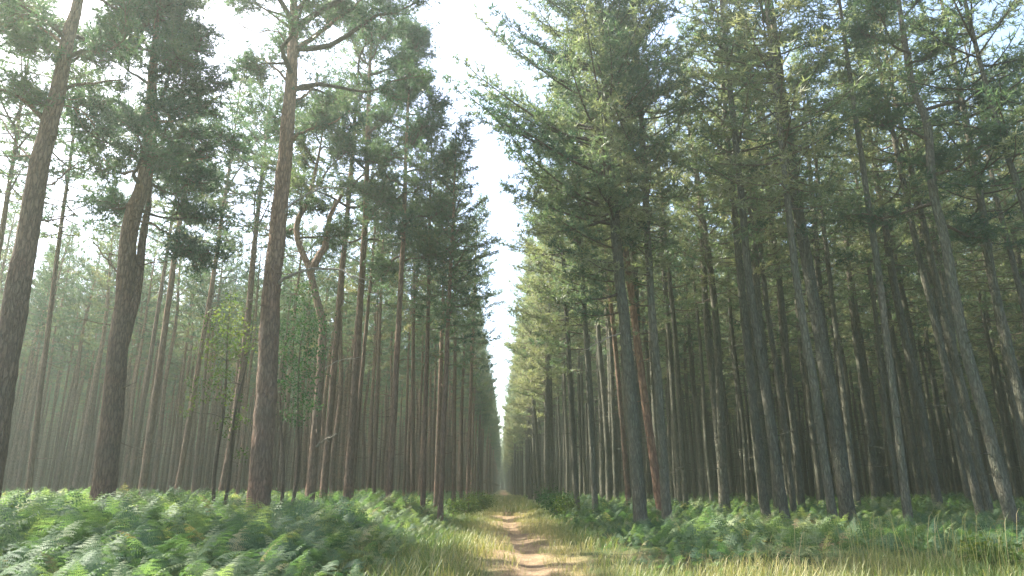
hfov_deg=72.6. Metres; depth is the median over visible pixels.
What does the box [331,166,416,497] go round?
pine tree
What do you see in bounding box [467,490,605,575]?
path
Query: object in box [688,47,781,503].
pine tree
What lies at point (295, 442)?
pine tree
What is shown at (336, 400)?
pine tree
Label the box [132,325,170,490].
pine tree
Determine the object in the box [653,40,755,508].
pine tree
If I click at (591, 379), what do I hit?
pine tree
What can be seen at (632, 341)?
pine tree
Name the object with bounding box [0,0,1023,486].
sky
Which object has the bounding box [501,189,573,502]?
pine tree
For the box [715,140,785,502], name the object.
pine tree
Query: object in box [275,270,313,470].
pine tree
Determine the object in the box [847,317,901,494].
pine tree
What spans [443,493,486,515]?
leafy bush
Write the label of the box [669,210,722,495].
pine tree
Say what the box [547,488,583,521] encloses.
leafy bush
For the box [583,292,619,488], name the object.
pine tree
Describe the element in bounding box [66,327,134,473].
pine tree
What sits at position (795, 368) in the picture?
pine tree
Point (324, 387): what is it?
pine tree
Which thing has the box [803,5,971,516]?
pine tree
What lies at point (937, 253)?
pine tree
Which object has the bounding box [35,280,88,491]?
pine tree
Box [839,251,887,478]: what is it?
pine tree
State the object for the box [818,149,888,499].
pine tree
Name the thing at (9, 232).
pine tree
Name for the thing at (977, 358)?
pine tree
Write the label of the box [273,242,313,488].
pine tree
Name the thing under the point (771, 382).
pine tree
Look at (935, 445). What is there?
pine tree
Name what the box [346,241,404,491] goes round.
pine tree
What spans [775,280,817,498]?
pine tree
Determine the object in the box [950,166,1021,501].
pine tree
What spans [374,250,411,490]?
pine tree
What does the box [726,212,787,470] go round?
pine tree
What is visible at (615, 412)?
pine tree
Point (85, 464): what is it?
pine tree
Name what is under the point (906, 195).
pine tree
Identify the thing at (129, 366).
pine tree
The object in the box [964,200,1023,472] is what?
pine tree
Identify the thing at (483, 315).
pine tree
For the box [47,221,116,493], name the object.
pine tree
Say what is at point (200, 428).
pine tree
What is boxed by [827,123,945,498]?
pine tree
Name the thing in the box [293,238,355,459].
pine tree
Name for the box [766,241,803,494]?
pine tree
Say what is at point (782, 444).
pine tree
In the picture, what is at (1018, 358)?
pine tree
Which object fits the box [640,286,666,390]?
pine tree
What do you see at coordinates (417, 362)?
pine tree
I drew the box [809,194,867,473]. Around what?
pine tree
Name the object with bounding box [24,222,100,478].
pine tree
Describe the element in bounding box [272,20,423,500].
pine tree
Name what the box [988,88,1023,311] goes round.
pine tree
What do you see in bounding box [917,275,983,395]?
pine tree
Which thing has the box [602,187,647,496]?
pine tree
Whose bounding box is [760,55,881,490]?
pine tree
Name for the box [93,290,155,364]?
pine tree
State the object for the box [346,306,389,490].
pine tree
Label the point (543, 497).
leafy bush
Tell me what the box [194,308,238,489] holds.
pine tree
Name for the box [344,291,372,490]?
pine tree
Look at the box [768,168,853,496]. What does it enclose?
pine tree
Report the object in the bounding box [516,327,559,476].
pine tree
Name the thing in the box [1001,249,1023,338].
pine tree
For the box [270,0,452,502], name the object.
pine tree
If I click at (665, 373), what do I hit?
pine tree
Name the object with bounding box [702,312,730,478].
pine tree
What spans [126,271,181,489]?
pine tree
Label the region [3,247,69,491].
pine tree
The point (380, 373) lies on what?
pine tree
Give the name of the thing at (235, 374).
pine tree
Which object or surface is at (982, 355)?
pine tree
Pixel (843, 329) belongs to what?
pine tree
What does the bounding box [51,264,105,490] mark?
pine tree
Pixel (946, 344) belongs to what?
pine tree
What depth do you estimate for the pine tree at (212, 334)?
36.70 m
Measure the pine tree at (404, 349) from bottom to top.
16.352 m
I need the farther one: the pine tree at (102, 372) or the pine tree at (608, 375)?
the pine tree at (102, 372)
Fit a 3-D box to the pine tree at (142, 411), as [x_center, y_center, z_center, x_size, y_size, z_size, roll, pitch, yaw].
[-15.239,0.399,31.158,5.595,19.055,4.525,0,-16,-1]
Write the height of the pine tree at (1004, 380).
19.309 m
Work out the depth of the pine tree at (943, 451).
36.47 m
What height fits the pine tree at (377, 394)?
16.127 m
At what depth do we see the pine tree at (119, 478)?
46.90 m
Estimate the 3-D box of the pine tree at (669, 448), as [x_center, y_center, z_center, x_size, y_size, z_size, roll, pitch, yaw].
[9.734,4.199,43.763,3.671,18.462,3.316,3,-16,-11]
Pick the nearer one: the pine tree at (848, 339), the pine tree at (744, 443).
the pine tree at (744, 443)
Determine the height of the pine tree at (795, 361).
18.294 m
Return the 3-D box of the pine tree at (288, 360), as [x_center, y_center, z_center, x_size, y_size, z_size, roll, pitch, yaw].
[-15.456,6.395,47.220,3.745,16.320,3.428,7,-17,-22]
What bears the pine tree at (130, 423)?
on the ground at (627, 552)
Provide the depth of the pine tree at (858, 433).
49.59 m
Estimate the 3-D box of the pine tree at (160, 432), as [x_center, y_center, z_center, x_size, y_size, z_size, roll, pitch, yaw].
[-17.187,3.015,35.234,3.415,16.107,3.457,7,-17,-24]
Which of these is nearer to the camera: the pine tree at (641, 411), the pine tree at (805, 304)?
the pine tree at (805, 304)
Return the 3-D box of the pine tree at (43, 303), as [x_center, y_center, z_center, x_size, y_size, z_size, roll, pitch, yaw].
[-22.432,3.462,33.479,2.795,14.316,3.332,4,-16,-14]
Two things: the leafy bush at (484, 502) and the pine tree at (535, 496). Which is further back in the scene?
the pine tree at (535, 496)
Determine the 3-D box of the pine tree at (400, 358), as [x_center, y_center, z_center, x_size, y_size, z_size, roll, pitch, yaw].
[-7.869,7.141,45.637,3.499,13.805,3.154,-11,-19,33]
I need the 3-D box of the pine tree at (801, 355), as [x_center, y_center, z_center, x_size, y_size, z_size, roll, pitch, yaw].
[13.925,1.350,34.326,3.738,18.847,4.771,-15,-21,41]
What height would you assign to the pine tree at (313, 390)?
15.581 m
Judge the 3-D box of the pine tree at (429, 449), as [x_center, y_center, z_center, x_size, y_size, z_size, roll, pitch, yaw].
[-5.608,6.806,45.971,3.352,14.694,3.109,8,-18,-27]
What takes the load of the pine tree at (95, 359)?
on the ground at (627, 552)
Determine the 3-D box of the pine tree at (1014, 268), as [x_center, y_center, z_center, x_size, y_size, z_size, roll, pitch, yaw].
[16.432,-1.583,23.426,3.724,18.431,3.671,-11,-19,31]
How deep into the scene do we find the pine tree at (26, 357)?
46.03 m
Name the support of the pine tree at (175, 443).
on the ground at (627, 552)
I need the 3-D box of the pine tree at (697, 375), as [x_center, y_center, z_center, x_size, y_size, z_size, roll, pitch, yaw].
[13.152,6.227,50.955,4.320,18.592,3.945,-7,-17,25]
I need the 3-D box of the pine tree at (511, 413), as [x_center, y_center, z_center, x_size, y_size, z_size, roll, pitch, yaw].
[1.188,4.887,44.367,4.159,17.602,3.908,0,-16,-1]
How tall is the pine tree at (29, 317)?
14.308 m
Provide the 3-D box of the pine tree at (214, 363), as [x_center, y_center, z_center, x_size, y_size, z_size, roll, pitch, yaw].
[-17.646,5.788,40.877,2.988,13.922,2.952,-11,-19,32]
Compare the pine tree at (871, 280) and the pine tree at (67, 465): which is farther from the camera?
the pine tree at (67, 465)
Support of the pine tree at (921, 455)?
on the ground at (627, 552)
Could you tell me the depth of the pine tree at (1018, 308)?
30.80 m
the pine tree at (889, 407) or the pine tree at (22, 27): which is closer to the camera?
the pine tree at (22, 27)
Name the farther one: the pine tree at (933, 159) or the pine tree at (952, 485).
the pine tree at (952, 485)
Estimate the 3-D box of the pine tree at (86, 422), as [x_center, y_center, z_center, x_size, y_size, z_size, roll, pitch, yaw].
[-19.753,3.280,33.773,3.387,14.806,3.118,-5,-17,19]
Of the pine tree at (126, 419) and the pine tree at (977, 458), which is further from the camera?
the pine tree at (126, 419)
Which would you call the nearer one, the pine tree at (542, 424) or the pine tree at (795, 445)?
the pine tree at (795, 445)
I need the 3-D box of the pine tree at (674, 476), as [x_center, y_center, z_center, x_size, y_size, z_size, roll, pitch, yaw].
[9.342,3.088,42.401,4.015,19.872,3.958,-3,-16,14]
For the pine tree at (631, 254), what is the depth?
24.29 m
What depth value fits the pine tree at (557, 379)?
40.63 m
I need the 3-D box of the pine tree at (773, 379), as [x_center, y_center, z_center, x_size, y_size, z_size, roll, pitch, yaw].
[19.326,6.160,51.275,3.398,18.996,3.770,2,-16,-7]
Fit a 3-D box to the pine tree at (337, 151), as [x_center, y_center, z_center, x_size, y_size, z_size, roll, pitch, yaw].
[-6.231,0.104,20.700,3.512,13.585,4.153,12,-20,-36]
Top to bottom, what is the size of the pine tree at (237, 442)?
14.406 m
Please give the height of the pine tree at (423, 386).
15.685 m
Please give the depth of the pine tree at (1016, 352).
39.93 m
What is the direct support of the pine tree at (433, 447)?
on the ground at (627, 552)
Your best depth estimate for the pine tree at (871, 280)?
27.35 m
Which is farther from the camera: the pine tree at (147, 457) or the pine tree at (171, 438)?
the pine tree at (171, 438)
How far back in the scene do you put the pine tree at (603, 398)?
31.15 m
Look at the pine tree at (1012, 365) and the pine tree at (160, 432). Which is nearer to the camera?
the pine tree at (1012, 365)
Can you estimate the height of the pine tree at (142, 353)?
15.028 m
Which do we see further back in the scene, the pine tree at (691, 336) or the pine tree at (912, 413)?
the pine tree at (912, 413)
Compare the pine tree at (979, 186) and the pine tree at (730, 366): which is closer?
the pine tree at (979, 186)
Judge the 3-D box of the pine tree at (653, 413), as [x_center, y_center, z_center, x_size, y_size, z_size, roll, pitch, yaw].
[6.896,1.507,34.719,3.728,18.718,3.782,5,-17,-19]
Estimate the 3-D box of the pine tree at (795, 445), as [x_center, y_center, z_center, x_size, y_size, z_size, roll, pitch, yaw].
[9.677,-1.530,25.937,4.688,19.752,4.189,1,-16,-2]
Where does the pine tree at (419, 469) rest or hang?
on the ground at (627, 552)
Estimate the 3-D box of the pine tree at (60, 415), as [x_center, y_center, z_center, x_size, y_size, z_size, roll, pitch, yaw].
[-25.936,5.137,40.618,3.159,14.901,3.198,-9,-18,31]
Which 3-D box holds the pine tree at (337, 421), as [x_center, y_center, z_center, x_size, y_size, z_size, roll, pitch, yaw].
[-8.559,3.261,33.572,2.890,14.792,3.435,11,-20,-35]
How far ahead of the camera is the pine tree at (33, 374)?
40.33 m
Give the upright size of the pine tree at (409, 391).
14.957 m
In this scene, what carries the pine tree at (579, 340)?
on the ground at (627, 552)
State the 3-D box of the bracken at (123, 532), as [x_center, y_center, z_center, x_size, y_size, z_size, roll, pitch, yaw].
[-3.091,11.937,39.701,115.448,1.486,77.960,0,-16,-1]
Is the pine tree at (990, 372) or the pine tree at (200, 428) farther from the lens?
the pine tree at (990, 372)
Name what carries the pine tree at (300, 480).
on the ground at (627, 552)
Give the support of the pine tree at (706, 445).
on the ground at (627, 552)
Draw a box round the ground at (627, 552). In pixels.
[1,487,1023,575]
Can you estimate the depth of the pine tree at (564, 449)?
49.88 m
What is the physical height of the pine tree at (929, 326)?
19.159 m
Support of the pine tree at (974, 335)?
on the ground at (627, 552)
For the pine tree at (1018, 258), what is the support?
on the ground at (627, 552)
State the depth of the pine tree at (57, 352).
46.98 m
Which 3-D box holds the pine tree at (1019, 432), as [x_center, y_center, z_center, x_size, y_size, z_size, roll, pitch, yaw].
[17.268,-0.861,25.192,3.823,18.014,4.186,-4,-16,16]
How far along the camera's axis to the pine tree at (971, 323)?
37.37 m
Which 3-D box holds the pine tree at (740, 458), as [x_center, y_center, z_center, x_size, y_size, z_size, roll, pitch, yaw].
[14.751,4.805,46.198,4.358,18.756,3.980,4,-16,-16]
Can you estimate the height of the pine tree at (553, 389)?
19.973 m
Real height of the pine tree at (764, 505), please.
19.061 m
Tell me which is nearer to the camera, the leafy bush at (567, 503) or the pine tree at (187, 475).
the leafy bush at (567, 503)
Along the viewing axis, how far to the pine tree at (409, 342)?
37.17 m
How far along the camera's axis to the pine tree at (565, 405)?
47.40 m
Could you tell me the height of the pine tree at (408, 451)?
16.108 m
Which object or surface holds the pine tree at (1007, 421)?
on the ground at (627, 552)
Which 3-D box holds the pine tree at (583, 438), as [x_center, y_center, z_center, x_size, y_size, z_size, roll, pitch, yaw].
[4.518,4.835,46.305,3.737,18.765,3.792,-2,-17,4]
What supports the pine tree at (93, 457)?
on the ground at (627, 552)
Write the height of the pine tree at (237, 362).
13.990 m
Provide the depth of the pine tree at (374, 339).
38.89 m
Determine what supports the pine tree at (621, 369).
on the ground at (627, 552)
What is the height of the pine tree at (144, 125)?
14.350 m
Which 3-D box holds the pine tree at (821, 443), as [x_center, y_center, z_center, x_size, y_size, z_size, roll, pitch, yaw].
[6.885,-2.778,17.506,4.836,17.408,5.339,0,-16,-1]
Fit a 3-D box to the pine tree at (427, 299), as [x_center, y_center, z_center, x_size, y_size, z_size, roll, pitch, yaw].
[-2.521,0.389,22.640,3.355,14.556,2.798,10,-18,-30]
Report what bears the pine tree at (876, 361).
on the ground at (627, 552)
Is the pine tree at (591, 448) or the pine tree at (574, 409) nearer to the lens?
the pine tree at (591, 448)
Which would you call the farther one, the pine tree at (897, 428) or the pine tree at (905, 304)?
the pine tree at (905, 304)
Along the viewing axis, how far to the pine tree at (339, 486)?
44.77 m
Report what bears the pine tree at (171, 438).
on the ground at (627, 552)
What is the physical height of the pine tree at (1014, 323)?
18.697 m
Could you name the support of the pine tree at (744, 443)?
on the ground at (627, 552)
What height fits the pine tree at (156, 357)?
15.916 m
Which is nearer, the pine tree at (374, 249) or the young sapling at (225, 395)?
the young sapling at (225, 395)
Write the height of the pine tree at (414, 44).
16.917 m
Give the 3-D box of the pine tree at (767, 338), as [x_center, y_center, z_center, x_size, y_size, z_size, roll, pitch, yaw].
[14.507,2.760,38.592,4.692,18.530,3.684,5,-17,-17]
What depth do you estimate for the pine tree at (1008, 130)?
29.83 m
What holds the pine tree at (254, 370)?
on the ground at (627, 552)
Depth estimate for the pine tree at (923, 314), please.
34.63 m
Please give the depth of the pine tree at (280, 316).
36.99 m
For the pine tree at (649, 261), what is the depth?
19.03 m
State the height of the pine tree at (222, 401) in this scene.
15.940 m
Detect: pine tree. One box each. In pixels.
[0,0,217,497]
[0,189,42,306]
[0,207,37,310]
[1,251,38,327]
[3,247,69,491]
[4,243,82,492]
[10,281,63,489]
[11,237,82,489]
[13,222,91,492]
[18,288,36,374]
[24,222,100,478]
[24,284,75,489]
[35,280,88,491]
[39,256,102,489]
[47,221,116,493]
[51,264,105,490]
[57,0,271,502]
[61,284,111,491]
[64,214,150,491]
[65,230,140,491]
[66,292,111,492]
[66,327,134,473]
[69,217,151,494]
[77,297,114,479]
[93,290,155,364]
[104,264,163,468]
[111,225,188,489]
[112,281,159,382]
[117,261,172,484]
[117,282,161,490]
[119,85,237,495]
[121,117,239,491]
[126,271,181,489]
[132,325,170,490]
[136,261,185,485]
[147,203,212,494]
[151,56,279,492]
[159,233,219,491]
[162,265,226,492]
[162,300,202,492]
[166,229,255,491]
[166,269,221,470]
[175,204,261,496]
[180,322,217,490]
[189,275,239,479]
[190,276,237,491]
[193,77,323,494]
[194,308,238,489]
[200,253,260,491]
[211,254,262,470]
[212,286,257,480]
[217,221,289,494]
[218,0,442,512]
[220,273,260,491]
[224,298,259,494]
[234,252,306,478]
[247,336,279,467]
[251,90,370,503]
[254,257,301,467]
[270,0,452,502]
[271,268,313,492]
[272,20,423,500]
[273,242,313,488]
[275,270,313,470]
[278,273,313,450]
[289,273,331,488]
[289,295,319,487]
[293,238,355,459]
[293,324,326,489]
[295,273,334,478]
[302,270,355,491]
[313,278,345,481]
[314,345,361,471]
[317,211,374,492]
[326,277,371,491]
[327,265,356,480]
[330,266,373,490]
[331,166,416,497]
[331,179,390,474]
[335,323,362,491]
[341,10,473,499]
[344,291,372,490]
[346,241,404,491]
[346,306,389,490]
[348,172,409,493]
[348,288,395,490]
[361,251,407,490]
[365,332,410,490]
[369,299,410,483]
[371,293,411,491]
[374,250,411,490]
[381,268,435,495]
[381,311,411,441]
[383,190,441,496]
[386,203,438,495]
[393,104,478,523]
[400,264,443,493]
[401,336,421,482]
[406,263,452,495]
[406,283,449,495]
[407,313,449,492]
[409,312,444,475]
[409,330,444,429]
[415,113,502,524]
[415,331,452,493]
[431,137,494,514]
[440,0,691,538]
[448,193,504,500]
[490,81,610,520]
[498,236,560,505]
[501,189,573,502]
[507,245,564,502]
[508,240,545,502]
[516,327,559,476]
[518,281,557,476]
[519,28,632,527]
[520,213,576,492]
[547,247,604,473]
[552,245,595,496]
[552,324,585,496]
[553,265,580,492]
[554,133,626,502]
[557,170,641,498]
[558,265,594,495]
[560,0,722,520]
[561,261,599,495]
[563,211,618,497]
[574,244,621,498]
[576,165,646,496]
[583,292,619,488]
[590,326,614,429]
[593,308,621,484]
[598,293,643,464]
[599,105,677,505]
[601,290,643,489]
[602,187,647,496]
[613,282,648,463]
[616,184,679,499]
[617,280,659,462]
[626,186,678,472]
[632,256,663,498]
[635,88,716,513]
[637,107,708,503]
[639,212,685,499]
[640,228,692,499]
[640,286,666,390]
[645,0,840,523]
[646,206,699,495]
[653,0,816,517]
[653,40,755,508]
[658,185,725,498]
[658,261,706,498]
[658,275,682,403]
[659,57,767,515]
[660,307,703,450]
[663,283,715,477]
[664,144,721,501]
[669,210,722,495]
[683,0,879,520]
[683,214,740,470]
[685,0,880,524]
[686,204,734,477]
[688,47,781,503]
[690,99,753,504]
[697,274,741,496]
[698,114,792,503]
[702,229,764,498]
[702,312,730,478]
[703,230,752,496]
[712,24,835,512]
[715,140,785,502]
[717,256,752,462]
[719,254,780,449]
[720,267,754,495]
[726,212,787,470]
[731,120,831,497]
[732,264,806,497]
[733,264,798,459]
[737,262,792,475]
[747,92,838,502]
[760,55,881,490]
[760,208,833,500]
[762,216,827,497]
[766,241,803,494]
[767,321,782,439]
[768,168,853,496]
[768,296,804,446]
[770,46,872,516]
[775,243,837,496]
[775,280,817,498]
[790,0,912,522]
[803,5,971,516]
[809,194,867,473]
[809,225,867,472]
[809,234,867,436]
[811,113,908,498]
[812,57,915,500]
[817,0,1023,535]
[818,4,1006,517]
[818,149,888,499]
[818,211,865,497]
[822,170,896,496]
[827,2,995,514]
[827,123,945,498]
[830,280,869,497]
[837,176,914,495]
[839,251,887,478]
[841,231,908,460]
[844,255,899,493]
[847,128,950,484]
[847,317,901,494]
[856,193,915,496]
[858,173,940,497]
[858,286,907,475]
[861,242,926,493]
[870,0,1023,429]
[871,0,1023,280]
[873,43,982,502]
[874,68,971,501]
[884,270,934,383]
[891,201,946,494]
[892,301,939,493]
[893,105,968,482]
[897,171,957,495]
[897,324,940,494]
[899,127,986,470]
[901,222,957,495]
[907,235,981,437]
[909,128,1009,500]
[912,243,959,491]
[915,305,958,474]
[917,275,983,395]
[917,288,977,435]
[924,11,1023,423]
[932,56,1023,480]
[934,172,1007,498]
[938,122,1023,474]
[949,67,1023,289]
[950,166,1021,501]
[954,202,1023,497]
[954,255,996,433]
[956,309,988,468]
[957,251,1016,460]
[960,292,988,373]
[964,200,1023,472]
[968,121,1023,322]
[971,61,1023,310]
[972,169,1023,443]
[973,273,1014,434]
[979,264,1023,386]
[986,57,1023,255]
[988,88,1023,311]
[991,239,1023,364]
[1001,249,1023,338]
[1003,167,1023,334]
[1008,289,1023,351]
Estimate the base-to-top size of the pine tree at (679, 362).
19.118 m
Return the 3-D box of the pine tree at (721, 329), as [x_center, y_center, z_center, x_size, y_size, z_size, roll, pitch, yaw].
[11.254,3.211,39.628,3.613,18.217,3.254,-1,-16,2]
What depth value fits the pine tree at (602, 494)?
35.73 m
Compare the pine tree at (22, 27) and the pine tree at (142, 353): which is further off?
the pine tree at (142, 353)
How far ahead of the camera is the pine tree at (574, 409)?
51.81 m
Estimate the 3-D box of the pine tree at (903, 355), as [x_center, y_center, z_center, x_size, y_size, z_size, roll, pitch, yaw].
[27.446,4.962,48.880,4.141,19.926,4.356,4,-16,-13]
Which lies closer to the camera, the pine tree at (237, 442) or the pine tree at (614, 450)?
the pine tree at (614, 450)
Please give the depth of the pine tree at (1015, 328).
42.84 m
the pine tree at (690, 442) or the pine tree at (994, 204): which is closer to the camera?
the pine tree at (994, 204)
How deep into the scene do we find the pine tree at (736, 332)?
42.79 m
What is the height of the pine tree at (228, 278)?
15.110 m
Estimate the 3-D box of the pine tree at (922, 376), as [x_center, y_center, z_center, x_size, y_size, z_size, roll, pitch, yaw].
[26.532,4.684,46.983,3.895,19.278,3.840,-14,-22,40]
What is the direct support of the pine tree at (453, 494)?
on the ground at (627, 552)
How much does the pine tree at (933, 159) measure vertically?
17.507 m
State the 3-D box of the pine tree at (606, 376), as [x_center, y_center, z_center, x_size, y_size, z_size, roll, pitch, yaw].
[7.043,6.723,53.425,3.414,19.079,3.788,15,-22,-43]
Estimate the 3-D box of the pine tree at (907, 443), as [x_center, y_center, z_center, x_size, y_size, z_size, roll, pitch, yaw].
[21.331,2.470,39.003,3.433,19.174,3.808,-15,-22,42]
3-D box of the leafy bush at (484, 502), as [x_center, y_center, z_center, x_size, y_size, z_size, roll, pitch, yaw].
[-1.663,9.865,32.247,1.992,1.899,1.920,0,-16,-1]
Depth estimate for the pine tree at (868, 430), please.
29.40 m
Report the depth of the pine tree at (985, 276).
32.48 m
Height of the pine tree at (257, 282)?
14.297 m
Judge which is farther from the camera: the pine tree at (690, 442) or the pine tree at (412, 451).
the pine tree at (690, 442)
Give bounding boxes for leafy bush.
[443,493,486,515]
[458,480,496,511]
[526,478,572,515]
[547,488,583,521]
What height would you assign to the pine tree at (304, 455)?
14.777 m
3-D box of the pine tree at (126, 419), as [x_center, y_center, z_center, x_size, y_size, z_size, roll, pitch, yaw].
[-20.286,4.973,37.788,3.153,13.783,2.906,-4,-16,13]
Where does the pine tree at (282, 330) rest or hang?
on the ground at (627, 552)
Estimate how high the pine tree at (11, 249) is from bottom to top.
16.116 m
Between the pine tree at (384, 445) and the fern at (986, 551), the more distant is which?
the pine tree at (384, 445)
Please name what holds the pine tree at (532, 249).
on the ground at (627, 552)
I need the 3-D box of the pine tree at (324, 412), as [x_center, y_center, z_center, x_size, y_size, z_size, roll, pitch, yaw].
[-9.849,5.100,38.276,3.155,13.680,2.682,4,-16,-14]
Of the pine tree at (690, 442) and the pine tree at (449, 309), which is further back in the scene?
the pine tree at (690, 442)
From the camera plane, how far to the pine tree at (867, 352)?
42.55 m
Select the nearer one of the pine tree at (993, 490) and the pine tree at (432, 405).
the pine tree at (993, 490)
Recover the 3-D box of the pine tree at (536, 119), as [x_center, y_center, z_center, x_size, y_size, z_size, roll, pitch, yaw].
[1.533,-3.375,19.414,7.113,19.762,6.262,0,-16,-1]
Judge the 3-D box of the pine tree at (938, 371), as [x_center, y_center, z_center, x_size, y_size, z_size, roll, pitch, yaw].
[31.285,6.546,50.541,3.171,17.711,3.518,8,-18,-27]
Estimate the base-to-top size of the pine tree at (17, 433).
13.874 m
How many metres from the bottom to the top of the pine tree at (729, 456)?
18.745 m
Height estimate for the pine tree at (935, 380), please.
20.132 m
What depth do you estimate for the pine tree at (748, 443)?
49.59 m
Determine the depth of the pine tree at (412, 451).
32.15 m
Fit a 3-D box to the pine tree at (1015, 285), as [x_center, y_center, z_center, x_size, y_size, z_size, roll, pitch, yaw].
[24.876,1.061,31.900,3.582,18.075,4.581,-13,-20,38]
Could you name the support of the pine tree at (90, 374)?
on the ground at (627, 552)
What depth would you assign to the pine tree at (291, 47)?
17.16 m
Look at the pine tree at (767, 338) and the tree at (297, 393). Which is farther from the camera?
the pine tree at (767, 338)
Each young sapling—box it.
[179,289,258,508]
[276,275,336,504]
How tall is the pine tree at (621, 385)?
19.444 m
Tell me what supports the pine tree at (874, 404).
on the ground at (627, 552)
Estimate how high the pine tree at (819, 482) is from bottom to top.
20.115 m
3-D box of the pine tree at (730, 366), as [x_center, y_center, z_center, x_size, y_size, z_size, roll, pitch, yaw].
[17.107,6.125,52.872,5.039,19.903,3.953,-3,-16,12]
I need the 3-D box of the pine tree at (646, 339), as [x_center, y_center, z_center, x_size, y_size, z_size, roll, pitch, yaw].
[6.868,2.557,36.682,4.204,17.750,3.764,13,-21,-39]
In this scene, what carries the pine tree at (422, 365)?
on the ground at (627, 552)
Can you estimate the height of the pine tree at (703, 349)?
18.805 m
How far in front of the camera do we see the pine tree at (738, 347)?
43.75 m
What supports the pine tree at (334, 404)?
on the ground at (627, 552)
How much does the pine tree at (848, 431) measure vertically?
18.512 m
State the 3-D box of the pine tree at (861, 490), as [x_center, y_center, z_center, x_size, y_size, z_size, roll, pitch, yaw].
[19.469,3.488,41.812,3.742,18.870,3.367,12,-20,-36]
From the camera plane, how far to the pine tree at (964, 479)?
27.45 m
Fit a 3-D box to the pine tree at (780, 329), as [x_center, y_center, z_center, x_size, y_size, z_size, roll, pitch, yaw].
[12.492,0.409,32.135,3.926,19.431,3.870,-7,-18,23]
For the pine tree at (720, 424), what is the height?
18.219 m
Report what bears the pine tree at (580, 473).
on the ground at (627, 552)
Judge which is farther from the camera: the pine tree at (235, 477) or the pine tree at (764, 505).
the pine tree at (235, 477)
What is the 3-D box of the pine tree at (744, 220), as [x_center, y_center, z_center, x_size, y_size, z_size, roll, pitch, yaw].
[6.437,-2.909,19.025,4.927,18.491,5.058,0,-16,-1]
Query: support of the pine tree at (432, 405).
on the ground at (627, 552)
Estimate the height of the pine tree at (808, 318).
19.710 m
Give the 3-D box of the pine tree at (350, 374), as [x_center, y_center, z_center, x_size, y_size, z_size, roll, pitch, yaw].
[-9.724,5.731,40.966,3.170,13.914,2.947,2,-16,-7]
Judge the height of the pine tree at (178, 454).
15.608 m
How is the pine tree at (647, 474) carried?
on the ground at (627, 552)
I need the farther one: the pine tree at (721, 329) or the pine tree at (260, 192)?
the pine tree at (721, 329)
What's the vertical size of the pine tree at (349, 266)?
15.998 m
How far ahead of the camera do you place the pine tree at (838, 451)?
18.86 m
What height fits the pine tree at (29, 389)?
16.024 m
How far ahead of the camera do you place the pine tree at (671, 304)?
29.54 m
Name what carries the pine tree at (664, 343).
on the ground at (627, 552)
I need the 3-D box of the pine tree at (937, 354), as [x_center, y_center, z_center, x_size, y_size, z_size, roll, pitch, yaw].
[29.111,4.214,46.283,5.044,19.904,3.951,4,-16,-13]
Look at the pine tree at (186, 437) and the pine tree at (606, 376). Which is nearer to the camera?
the pine tree at (186, 437)
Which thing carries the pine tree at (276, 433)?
on the ground at (627, 552)
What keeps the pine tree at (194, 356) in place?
on the ground at (627, 552)
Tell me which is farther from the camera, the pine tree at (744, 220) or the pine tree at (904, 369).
the pine tree at (904, 369)
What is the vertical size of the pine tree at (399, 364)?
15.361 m
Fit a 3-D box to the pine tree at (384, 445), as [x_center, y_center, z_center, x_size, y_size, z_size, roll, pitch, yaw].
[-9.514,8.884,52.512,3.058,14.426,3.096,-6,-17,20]
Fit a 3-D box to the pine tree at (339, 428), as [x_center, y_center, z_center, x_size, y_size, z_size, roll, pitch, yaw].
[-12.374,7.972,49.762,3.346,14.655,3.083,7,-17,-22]
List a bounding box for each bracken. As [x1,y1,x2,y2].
[0,483,1023,575]
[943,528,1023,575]
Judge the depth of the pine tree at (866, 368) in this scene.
38.82 m
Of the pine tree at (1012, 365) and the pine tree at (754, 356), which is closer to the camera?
the pine tree at (1012, 365)
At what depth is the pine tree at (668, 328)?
32.00 m
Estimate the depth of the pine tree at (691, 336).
36.21 m
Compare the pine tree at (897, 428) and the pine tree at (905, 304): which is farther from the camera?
the pine tree at (905, 304)

